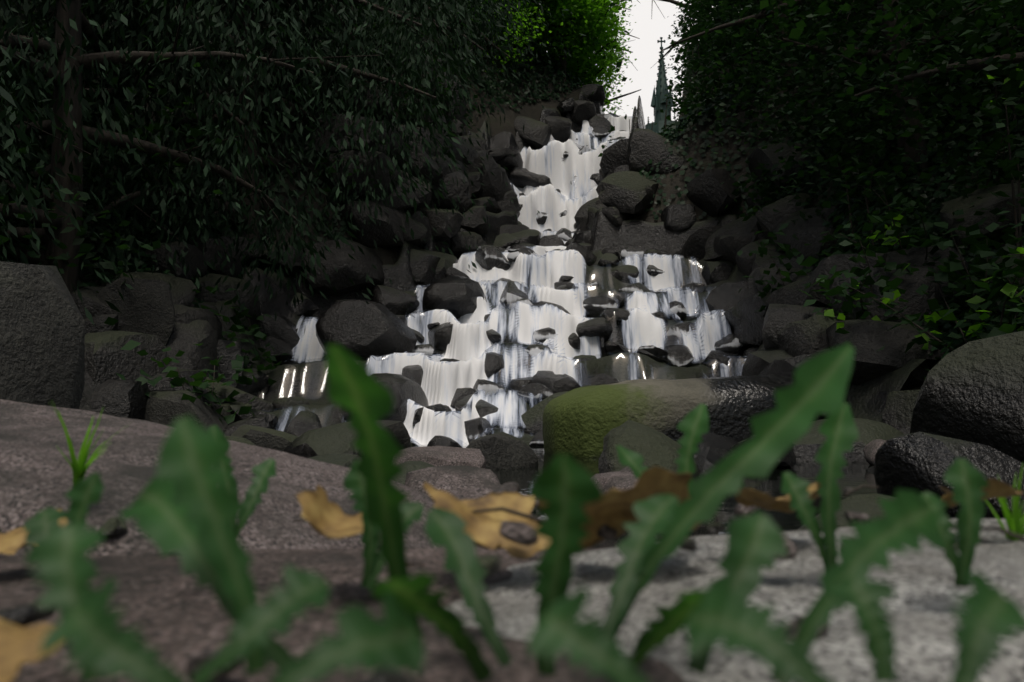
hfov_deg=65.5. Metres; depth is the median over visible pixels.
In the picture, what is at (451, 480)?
pool boulder
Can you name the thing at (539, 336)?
cascade water
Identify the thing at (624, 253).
cascade water
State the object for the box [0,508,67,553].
dry leaf
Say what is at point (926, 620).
grey slab
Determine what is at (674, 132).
ivy groundcover
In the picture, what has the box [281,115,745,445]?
cascade water
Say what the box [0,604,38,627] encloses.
pebble
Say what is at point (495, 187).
rock wall
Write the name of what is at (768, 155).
rock
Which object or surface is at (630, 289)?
cascade water
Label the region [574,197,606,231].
rock wall
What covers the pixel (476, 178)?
rock wall
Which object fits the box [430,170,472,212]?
rock wall
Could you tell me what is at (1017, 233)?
shrub stems
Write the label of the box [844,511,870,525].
pebble
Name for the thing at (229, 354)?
rock wall
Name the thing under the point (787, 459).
pool boulder
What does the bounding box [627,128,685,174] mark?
rock wall
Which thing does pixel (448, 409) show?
cascade rock
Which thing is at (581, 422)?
flat boulder
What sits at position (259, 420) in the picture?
cascade rock
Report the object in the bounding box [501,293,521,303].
cascade water
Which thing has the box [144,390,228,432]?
bank rock
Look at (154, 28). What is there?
tree
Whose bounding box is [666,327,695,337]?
cascade water
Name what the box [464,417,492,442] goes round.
cascade rock
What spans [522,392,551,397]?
cascade water
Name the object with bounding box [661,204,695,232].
rock wall
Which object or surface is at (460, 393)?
cascade rock
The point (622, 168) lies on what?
rock wall
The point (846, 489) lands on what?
pebble
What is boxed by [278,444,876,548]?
pool water
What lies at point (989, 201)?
bank rock
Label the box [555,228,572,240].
cascade rock
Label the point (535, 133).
rock wall
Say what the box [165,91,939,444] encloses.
stream bed rock
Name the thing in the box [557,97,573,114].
rock wall
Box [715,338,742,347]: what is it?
cascade water
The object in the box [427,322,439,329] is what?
cascade rock
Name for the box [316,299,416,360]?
cascade rock
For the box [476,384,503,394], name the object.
cascade water
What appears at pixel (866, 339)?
bank rock
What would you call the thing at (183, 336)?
rock wall
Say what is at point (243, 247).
rock wall
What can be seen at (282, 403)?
cascade rock
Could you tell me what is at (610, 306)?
cascade water
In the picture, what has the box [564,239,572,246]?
cascade rock
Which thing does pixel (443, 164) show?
rock wall
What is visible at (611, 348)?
cascade rock
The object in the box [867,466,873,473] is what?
pool rock
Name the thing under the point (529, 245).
cascade rock
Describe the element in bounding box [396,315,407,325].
cascade rock
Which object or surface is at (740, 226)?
rock wall
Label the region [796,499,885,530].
pool boulder
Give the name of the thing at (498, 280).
cascade rock
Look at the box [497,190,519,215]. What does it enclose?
rock wall
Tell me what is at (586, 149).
cascade water
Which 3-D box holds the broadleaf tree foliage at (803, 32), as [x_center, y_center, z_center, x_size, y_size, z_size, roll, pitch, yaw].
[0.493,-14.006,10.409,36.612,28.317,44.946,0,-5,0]
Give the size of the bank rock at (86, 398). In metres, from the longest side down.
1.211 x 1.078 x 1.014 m
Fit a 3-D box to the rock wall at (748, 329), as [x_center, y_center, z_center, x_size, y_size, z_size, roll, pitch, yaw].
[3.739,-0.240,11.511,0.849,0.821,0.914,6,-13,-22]
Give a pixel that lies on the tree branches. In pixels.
(68, 182)
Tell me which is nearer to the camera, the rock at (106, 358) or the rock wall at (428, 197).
the rock at (106, 358)
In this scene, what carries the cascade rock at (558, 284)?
on the stream bed rock at (309, 383)
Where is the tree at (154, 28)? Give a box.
[0,0,609,360]
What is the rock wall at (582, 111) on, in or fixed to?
on the terrain ground
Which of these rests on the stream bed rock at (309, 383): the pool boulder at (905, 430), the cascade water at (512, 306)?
the cascade water at (512, 306)
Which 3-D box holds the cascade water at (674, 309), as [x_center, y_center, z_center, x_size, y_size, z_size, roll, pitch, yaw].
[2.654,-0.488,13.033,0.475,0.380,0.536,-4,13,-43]
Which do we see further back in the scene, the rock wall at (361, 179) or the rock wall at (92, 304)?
the rock wall at (361, 179)
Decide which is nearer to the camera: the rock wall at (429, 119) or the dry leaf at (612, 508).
the dry leaf at (612, 508)
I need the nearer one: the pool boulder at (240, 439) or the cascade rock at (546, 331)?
the pool boulder at (240, 439)
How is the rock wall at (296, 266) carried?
on the terrain ground
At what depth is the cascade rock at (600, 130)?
23.09 m
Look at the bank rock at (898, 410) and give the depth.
7.40 m
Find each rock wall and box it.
[71,286,128,330]
[84,314,117,334]
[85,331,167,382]
[113,272,196,306]
[142,241,206,282]
[146,369,211,404]
[167,320,217,378]
[174,304,222,341]
[187,238,245,277]
[190,299,232,316]
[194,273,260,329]
[217,340,243,387]
[221,236,268,267]
[237,366,269,397]
[257,314,299,351]
[259,242,303,274]
[259,336,294,364]
[290,292,318,315]
[298,112,391,156]
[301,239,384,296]
[324,150,401,200]
[339,201,403,249]
[344,84,394,123]
[369,183,419,209]
[369,285,419,318]
[382,121,409,168]
[392,208,426,246]
[396,97,423,111]
[396,125,431,155]
[396,246,440,286]
[401,170,431,207]
[403,104,448,138]
[405,141,442,184]
[408,37,452,78]
[411,211,430,245]
[414,70,451,119]
[420,249,457,282]
[421,208,462,241]
[426,126,444,156]
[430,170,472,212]
[433,155,452,183]
[443,140,462,161]
[446,119,465,136]
[449,79,466,125]
[449,138,477,164]
[449,158,464,173]
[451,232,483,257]
[452,135,485,150]
[460,228,486,244]
[461,206,487,234]
[466,163,505,172]
[467,172,482,198]
[472,197,501,212]
[474,155,519,216]
[476,150,487,156]
[486,148,517,161]
[490,132,522,171]
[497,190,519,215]
[500,225,528,233]
[510,229,540,244]
[514,116,550,149]
[545,116,571,140]
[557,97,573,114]
[570,100,595,125]
[572,230,590,243]
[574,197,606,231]
[580,84,605,105]
[580,116,610,133]
[595,113,605,118]
[595,207,630,226]
[596,168,603,195]
[598,171,658,213]
[600,138,628,177]
[613,165,628,172]
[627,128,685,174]
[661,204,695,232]
[678,225,723,260]
[687,169,742,216]
[700,260,733,284]
[703,215,762,260]
[703,279,729,291]
[706,280,748,314]
[713,233,764,264]
[723,307,750,347]
[734,292,770,346]
[735,239,783,275]
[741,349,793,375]
[746,192,782,212]
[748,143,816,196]
[748,257,815,296]
[752,251,787,270]
[753,267,800,291]
[756,193,813,238]
[759,353,829,419]
[762,304,835,348]
[765,275,825,306]
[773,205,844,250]
[777,315,854,356]
[785,207,821,220]
[791,226,846,261]
[792,271,812,282]
[803,253,886,305]
[813,348,848,381]
[830,265,944,330]
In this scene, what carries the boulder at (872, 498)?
in the pool water at (856, 474)
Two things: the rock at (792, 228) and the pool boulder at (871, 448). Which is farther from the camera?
the rock at (792, 228)
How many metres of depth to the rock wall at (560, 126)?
22.70 m
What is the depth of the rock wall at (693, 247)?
14.61 m
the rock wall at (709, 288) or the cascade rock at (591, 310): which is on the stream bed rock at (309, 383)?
the cascade rock at (591, 310)
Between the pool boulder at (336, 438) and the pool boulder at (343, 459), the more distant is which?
the pool boulder at (336, 438)
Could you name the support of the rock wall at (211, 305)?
on the terrain ground
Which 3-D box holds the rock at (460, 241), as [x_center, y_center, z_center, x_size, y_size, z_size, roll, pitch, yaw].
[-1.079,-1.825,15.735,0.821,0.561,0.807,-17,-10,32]
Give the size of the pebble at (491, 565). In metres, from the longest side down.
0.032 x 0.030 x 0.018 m
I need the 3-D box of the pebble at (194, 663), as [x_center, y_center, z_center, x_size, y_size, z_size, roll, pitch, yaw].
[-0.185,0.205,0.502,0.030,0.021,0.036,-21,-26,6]
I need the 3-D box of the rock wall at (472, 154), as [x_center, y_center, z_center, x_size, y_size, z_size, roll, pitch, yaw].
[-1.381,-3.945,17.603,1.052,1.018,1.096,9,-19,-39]
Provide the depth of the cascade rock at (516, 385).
10.51 m
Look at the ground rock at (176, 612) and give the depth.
0.72 m
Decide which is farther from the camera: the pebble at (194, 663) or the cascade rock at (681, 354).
the cascade rock at (681, 354)
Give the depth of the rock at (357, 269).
12.70 m
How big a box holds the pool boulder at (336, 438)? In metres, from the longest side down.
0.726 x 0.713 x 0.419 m
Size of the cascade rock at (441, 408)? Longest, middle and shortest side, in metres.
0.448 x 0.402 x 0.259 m
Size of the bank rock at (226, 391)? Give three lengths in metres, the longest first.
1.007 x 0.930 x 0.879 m
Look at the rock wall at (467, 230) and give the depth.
15.85 m
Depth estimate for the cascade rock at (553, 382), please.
10.17 m
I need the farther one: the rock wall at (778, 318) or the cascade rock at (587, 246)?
the cascade rock at (587, 246)
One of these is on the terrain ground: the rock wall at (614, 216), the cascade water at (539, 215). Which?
the rock wall at (614, 216)
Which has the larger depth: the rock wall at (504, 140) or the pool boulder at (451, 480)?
the rock wall at (504, 140)
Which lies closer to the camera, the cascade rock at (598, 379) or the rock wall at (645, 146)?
the cascade rock at (598, 379)
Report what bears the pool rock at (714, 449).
on the terrain ground
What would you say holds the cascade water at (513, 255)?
on the stream bed rock at (309, 383)
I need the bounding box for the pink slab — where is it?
[0,399,481,555]
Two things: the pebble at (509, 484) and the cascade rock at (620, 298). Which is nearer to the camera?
the pebble at (509, 484)
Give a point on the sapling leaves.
(1002, 272)
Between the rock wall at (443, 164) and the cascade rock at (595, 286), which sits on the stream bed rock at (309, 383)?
the cascade rock at (595, 286)
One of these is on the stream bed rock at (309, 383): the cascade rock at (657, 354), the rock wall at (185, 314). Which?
the cascade rock at (657, 354)
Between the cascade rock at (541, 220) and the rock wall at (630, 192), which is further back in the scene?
the cascade rock at (541, 220)
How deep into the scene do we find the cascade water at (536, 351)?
11.00 m
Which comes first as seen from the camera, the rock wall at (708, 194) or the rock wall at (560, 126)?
the rock wall at (708, 194)
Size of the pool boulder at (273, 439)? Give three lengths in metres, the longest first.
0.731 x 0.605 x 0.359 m
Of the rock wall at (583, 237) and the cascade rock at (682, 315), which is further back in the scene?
the rock wall at (583, 237)
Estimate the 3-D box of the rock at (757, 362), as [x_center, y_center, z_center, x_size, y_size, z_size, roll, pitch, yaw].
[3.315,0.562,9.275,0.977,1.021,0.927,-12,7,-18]
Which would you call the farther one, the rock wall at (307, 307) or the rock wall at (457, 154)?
the rock wall at (457, 154)
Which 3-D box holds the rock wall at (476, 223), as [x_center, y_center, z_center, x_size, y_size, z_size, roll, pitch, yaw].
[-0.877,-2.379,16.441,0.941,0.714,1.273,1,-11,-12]
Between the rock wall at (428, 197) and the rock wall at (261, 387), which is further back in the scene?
the rock wall at (428, 197)
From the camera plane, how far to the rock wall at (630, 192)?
15.68 m
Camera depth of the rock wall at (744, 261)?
13.21 m
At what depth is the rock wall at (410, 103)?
18.08 m
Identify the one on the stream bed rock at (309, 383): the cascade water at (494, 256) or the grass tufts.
the cascade water at (494, 256)
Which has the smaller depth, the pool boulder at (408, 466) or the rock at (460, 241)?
the pool boulder at (408, 466)
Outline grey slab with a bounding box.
[446,518,1023,681]
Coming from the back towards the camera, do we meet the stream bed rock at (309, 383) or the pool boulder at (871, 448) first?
the stream bed rock at (309, 383)
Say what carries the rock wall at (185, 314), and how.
on the rock on the bank
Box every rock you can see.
[0,261,84,408]
[0,548,687,681]
[79,382,94,411]
[85,370,132,389]
[91,379,149,419]
[96,278,174,345]
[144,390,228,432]
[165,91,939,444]
[205,377,273,411]
[220,402,251,424]
[223,414,269,435]
[230,405,277,429]
[272,396,310,410]
[284,410,321,436]
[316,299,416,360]
[342,373,428,421]
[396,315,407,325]
[402,365,422,385]
[404,290,417,298]
[412,329,423,343]
[412,404,445,425]
[415,344,433,357]
[422,276,486,319]
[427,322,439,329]
[428,322,452,350]
[440,358,459,361]
[444,267,469,278]
[444,405,452,414]
[450,388,477,411]
[455,394,500,427]
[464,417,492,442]
[473,379,503,395]
[475,245,510,269]
[484,352,503,377]
[486,329,500,343]
[491,278,510,285]
[493,233,520,248]
[497,247,506,252]
[500,281,528,308]
[507,249,530,261]
[508,244,534,253]
[508,377,532,397]
[509,167,551,187]
[512,298,533,309]
[517,391,567,434]
[518,383,553,404]
[520,243,535,248]
[525,344,551,358]
[529,426,543,445]
[530,371,581,392]
[531,301,569,313]
[533,327,555,346]
[536,212,546,224]
[536,235,564,245]
[554,282,575,289]
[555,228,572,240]
[556,285,571,289]
[558,275,573,281]
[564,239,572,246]
[564,243,596,265]
[568,333,579,348]
[573,355,596,361]
[576,318,612,340]
[578,243,590,251]
[583,296,616,317]
[585,280,598,288]
[586,374,619,384]
[589,127,608,140]
[590,173,599,184]
[597,253,619,266]
[600,308,629,325]
[601,248,620,260]
[604,341,628,355]
[610,265,638,282]
[612,291,633,307]
[618,282,651,294]
[621,246,642,261]
[637,345,665,361]
[642,249,662,258]
[644,264,662,275]
[651,311,667,325]
[660,301,686,321]
[663,345,693,366]
[665,322,695,340]
[676,432,737,473]
[681,282,705,292]
[701,350,736,371]
[714,333,744,358]
[743,346,758,358]
[792,418,903,461]
[826,319,945,390]
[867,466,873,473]
[882,390,919,428]
[884,245,968,310]
[910,331,1023,462]
[940,183,1023,249]
[989,254,1023,296]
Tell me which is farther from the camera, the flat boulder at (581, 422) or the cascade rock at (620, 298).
the cascade rock at (620, 298)
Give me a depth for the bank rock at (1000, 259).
8.60 m
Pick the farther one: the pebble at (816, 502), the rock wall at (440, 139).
the rock wall at (440, 139)
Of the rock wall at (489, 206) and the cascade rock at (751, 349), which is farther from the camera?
the rock wall at (489, 206)
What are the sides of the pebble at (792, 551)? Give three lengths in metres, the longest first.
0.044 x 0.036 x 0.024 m
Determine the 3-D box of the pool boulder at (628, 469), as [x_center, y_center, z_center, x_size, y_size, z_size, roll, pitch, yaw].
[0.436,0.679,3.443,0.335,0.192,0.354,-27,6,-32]
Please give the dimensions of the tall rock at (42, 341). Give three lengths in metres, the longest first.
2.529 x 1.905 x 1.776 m
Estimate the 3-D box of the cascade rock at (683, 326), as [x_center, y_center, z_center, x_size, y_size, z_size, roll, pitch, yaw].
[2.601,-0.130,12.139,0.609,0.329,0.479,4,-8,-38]
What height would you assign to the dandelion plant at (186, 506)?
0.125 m
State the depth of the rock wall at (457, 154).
16.95 m
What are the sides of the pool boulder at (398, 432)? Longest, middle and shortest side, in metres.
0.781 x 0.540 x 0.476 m
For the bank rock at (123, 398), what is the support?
on the stream bed rock at (309, 383)
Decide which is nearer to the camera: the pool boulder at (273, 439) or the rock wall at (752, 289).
the pool boulder at (273, 439)
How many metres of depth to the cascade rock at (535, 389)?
9.59 m
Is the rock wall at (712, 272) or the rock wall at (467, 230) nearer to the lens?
the rock wall at (712, 272)
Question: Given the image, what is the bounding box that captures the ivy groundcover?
[0,0,1023,377]
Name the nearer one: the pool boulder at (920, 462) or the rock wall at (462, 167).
the pool boulder at (920, 462)
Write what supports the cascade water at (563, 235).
on the stream bed rock at (309, 383)
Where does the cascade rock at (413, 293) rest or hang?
on the stream bed rock at (309, 383)
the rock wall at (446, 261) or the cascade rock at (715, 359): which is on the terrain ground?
the rock wall at (446, 261)
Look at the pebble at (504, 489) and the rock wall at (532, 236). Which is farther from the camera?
the rock wall at (532, 236)
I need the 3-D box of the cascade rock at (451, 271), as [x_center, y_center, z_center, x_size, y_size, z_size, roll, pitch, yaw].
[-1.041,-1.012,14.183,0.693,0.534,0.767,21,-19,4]
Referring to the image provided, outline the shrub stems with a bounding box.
[7,1,1023,406]
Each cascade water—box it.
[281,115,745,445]
[415,348,433,355]
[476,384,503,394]
[479,246,509,263]
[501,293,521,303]
[507,251,519,258]
[509,299,532,308]
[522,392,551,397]
[525,347,543,355]
[533,332,557,340]
[536,212,547,217]
[558,229,570,239]
[578,146,591,153]
[583,303,617,307]
[584,282,596,288]
[619,287,642,291]
[620,250,643,259]
[664,305,686,315]
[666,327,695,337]
[668,357,694,366]
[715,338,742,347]
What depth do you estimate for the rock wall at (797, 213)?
12.47 m
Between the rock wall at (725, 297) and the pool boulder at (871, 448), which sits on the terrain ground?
the rock wall at (725, 297)
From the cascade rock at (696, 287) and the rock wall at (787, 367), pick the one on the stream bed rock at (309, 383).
the cascade rock at (696, 287)
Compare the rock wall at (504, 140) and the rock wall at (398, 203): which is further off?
the rock wall at (504, 140)
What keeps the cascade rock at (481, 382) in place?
on the stream bed rock at (309, 383)
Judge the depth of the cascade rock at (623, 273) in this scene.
14.35 m
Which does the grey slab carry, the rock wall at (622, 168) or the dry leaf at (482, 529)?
the dry leaf at (482, 529)
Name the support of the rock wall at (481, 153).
on the terrain ground
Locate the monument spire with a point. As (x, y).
(658, 102)
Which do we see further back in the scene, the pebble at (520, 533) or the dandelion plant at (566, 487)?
the pebble at (520, 533)
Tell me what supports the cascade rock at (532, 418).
on the stream bed rock at (309, 383)
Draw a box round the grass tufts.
[51,400,1023,540]
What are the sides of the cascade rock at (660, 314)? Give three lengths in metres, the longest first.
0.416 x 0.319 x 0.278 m
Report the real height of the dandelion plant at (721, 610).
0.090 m
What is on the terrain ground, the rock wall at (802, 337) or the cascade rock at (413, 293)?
the rock wall at (802, 337)
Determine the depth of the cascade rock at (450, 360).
10.95 m
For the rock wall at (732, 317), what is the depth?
11.81 m
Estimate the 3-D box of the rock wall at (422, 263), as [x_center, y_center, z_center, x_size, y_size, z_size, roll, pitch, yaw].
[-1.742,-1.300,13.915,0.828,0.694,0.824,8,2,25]
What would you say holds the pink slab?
on the terrain ground
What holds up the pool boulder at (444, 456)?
in the pool water at (856, 474)
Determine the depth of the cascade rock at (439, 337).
11.77 m
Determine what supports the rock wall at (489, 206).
on the terrain ground
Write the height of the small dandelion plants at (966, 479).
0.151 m
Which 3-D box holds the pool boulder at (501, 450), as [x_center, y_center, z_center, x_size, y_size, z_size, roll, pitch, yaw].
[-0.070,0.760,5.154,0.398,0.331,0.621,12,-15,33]
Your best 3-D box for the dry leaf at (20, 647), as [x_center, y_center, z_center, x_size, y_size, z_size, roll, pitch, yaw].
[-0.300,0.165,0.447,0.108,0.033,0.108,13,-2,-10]
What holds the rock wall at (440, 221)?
on the terrain ground
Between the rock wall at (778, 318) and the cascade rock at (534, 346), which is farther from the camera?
the cascade rock at (534, 346)
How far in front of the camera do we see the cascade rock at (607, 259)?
14.65 m
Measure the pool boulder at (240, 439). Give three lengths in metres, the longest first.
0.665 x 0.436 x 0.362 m
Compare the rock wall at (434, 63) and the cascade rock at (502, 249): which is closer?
the cascade rock at (502, 249)
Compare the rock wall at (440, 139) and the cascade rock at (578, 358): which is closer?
the cascade rock at (578, 358)
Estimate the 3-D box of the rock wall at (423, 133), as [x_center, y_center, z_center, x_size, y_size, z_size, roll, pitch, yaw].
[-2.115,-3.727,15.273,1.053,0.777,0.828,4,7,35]
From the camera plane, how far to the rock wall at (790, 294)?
10.36 m
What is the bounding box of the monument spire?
[645,37,674,132]
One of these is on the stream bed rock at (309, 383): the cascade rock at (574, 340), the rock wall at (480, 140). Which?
the cascade rock at (574, 340)
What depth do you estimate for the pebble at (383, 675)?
0.46 m
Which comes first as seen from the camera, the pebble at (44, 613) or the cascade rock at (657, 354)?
the pebble at (44, 613)
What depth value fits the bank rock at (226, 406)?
8.64 m
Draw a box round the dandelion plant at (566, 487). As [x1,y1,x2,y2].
[326,342,854,681]
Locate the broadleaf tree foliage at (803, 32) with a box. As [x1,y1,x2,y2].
[565,0,1023,257]
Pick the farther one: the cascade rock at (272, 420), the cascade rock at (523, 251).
the cascade rock at (523, 251)
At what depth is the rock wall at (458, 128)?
19.47 m
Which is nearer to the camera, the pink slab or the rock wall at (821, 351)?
the pink slab
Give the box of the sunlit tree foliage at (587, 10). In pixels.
[461,0,636,115]
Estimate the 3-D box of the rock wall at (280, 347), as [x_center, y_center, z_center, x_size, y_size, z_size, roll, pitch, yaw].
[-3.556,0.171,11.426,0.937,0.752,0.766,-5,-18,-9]
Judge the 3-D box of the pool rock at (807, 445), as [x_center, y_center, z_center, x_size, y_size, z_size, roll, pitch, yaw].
[2.509,0.986,6.064,1.254,0.799,1.043,-7,4,0]
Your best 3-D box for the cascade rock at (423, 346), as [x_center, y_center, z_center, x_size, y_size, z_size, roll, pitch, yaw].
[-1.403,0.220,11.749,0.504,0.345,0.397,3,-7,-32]
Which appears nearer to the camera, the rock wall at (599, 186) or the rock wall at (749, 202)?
the rock wall at (749, 202)
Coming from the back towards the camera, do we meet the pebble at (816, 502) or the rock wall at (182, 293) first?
the rock wall at (182, 293)
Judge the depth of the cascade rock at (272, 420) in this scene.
8.52 m
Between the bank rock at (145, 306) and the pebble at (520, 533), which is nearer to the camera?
the pebble at (520, 533)
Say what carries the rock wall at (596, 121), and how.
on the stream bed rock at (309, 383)
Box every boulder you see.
[225,436,255,445]
[231,425,297,449]
[283,422,362,457]
[309,453,360,467]
[376,420,410,448]
[392,446,485,468]
[393,461,435,484]
[405,466,500,497]
[427,435,461,447]
[452,487,532,515]
[466,432,538,469]
[543,374,818,457]
[592,471,718,526]
[598,420,699,475]
[619,466,633,473]
[731,435,795,468]
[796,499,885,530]
[841,493,894,505]
[863,439,885,465]
[874,432,1023,518]
[897,426,910,434]
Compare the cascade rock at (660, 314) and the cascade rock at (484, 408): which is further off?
the cascade rock at (660, 314)
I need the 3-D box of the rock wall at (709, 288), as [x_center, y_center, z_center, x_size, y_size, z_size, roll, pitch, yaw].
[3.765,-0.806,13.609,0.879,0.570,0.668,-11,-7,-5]
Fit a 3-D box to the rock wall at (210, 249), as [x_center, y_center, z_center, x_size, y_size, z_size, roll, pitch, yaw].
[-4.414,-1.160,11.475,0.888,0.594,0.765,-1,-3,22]
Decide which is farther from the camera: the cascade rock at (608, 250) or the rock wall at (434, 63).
the rock wall at (434, 63)
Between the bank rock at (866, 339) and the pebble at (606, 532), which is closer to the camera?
the pebble at (606, 532)
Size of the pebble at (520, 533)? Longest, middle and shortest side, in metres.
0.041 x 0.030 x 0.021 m
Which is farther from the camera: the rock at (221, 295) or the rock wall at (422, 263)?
the rock wall at (422, 263)
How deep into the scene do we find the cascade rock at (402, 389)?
9.09 m
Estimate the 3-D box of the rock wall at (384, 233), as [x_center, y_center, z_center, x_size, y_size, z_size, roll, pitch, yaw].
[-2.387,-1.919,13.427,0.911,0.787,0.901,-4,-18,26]
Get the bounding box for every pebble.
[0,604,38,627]
[28,601,56,623]
[98,517,126,536]
[185,649,243,681]
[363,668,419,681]
[477,555,501,576]
[491,486,517,492]
[499,520,537,545]
[500,482,519,491]
[597,524,617,539]
[680,537,696,551]
[706,522,724,532]
[734,504,759,514]
[774,532,797,559]
[785,615,828,639]
[811,496,822,506]
[843,487,852,492]
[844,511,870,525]
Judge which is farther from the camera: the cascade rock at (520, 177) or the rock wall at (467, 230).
the cascade rock at (520, 177)
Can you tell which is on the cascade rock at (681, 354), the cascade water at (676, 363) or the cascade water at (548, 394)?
the cascade water at (676, 363)
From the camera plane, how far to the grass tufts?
1.10 m
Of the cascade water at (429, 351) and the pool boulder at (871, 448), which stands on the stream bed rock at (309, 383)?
the cascade water at (429, 351)
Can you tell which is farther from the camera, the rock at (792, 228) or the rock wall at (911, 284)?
the rock at (792, 228)
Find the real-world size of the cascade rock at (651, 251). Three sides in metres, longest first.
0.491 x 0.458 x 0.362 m
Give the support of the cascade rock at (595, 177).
on the stream bed rock at (309, 383)
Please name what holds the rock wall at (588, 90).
on the terrain ground
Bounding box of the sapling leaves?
[0,0,1023,425]
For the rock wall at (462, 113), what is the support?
on the terrain ground
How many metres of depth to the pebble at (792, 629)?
0.57 m
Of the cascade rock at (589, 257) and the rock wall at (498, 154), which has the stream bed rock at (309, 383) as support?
the cascade rock at (589, 257)
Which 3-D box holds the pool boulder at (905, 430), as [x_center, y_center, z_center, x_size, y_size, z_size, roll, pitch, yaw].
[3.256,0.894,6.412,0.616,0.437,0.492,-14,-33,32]
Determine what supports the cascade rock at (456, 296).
on the stream bed rock at (309, 383)
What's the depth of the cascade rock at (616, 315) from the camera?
12.36 m
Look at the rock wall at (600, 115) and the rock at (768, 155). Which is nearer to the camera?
the rock at (768, 155)
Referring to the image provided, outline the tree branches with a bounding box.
[0,0,1023,293]
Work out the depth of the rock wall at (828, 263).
9.34 m
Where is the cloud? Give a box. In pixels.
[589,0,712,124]
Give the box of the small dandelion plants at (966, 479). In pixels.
[23,403,987,589]
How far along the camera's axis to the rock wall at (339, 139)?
13.50 m
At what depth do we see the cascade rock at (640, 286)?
13.66 m
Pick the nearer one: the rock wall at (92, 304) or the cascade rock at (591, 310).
the rock wall at (92, 304)
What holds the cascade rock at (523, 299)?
on the stream bed rock at (309, 383)
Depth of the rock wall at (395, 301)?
12.89 m
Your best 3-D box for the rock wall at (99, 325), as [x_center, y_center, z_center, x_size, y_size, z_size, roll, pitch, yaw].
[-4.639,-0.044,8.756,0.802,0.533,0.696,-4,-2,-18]
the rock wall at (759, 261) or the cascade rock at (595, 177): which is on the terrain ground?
the rock wall at (759, 261)
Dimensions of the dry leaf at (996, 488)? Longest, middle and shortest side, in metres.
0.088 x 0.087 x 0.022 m
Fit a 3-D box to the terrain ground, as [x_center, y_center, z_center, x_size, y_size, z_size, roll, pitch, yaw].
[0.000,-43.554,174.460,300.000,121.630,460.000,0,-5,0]
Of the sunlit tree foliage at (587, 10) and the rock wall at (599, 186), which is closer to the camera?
the rock wall at (599, 186)
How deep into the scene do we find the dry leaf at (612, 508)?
0.75 m
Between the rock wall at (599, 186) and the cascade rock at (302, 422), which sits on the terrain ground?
the rock wall at (599, 186)
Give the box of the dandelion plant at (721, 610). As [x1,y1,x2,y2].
[528,489,1023,681]
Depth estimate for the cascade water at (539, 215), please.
20.00 m
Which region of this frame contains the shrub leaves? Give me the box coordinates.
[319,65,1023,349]
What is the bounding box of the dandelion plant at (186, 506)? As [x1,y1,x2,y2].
[25,415,424,681]
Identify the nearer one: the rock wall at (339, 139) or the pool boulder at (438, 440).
the pool boulder at (438, 440)
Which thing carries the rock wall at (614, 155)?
on the terrain ground
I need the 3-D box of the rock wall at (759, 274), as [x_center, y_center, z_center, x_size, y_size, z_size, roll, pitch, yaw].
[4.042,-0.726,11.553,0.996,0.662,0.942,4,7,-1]
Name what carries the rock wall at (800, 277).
on the terrain ground
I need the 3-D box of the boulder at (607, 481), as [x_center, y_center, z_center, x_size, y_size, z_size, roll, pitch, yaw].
[0.403,0.626,2.637,0.436,0.390,0.520,2,-11,-24]
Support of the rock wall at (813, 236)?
on the terrain ground
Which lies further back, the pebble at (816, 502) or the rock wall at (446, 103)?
the rock wall at (446, 103)
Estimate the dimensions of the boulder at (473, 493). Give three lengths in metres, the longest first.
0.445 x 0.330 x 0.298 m
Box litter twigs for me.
[187,485,1023,574]
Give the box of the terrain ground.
[0,0,1023,389]
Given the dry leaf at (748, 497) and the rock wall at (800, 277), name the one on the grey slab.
the dry leaf at (748, 497)
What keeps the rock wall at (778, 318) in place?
on the terrain ground
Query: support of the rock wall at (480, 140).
on the terrain ground
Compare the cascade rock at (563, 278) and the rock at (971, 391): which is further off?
the cascade rock at (563, 278)
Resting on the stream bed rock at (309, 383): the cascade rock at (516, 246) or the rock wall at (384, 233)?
the cascade rock at (516, 246)
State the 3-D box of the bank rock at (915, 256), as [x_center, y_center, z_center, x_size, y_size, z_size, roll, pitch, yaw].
[4.671,-0.621,9.161,1.004,0.841,1.087,-3,-12,26]
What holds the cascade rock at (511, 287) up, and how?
on the stream bed rock at (309, 383)
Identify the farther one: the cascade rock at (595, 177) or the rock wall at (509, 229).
the cascade rock at (595, 177)
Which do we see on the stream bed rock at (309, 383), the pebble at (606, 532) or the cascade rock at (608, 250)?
the cascade rock at (608, 250)
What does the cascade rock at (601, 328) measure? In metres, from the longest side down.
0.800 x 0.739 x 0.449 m
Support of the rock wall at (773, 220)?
on the terrain ground
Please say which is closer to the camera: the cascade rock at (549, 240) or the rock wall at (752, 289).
the rock wall at (752, 289)
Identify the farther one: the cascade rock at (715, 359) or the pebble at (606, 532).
the cascade rock at (715, 359)
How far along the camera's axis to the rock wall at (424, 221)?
14.33 m
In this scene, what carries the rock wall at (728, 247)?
on the terrain ground
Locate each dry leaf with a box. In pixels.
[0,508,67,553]
[0,618,65,681]
[295,485,427,566]
[423,482,549,558]
[537,466,702,548]
[735,482,820,512]
[939,478,1022,507]
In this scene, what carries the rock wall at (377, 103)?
on the terrain ground
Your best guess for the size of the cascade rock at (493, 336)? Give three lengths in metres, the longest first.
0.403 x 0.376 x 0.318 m
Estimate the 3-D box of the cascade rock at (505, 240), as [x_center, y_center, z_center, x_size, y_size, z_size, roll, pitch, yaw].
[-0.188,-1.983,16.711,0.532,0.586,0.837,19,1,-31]
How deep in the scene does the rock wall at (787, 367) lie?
8.52 m
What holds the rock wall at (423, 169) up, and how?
on the terrain ground

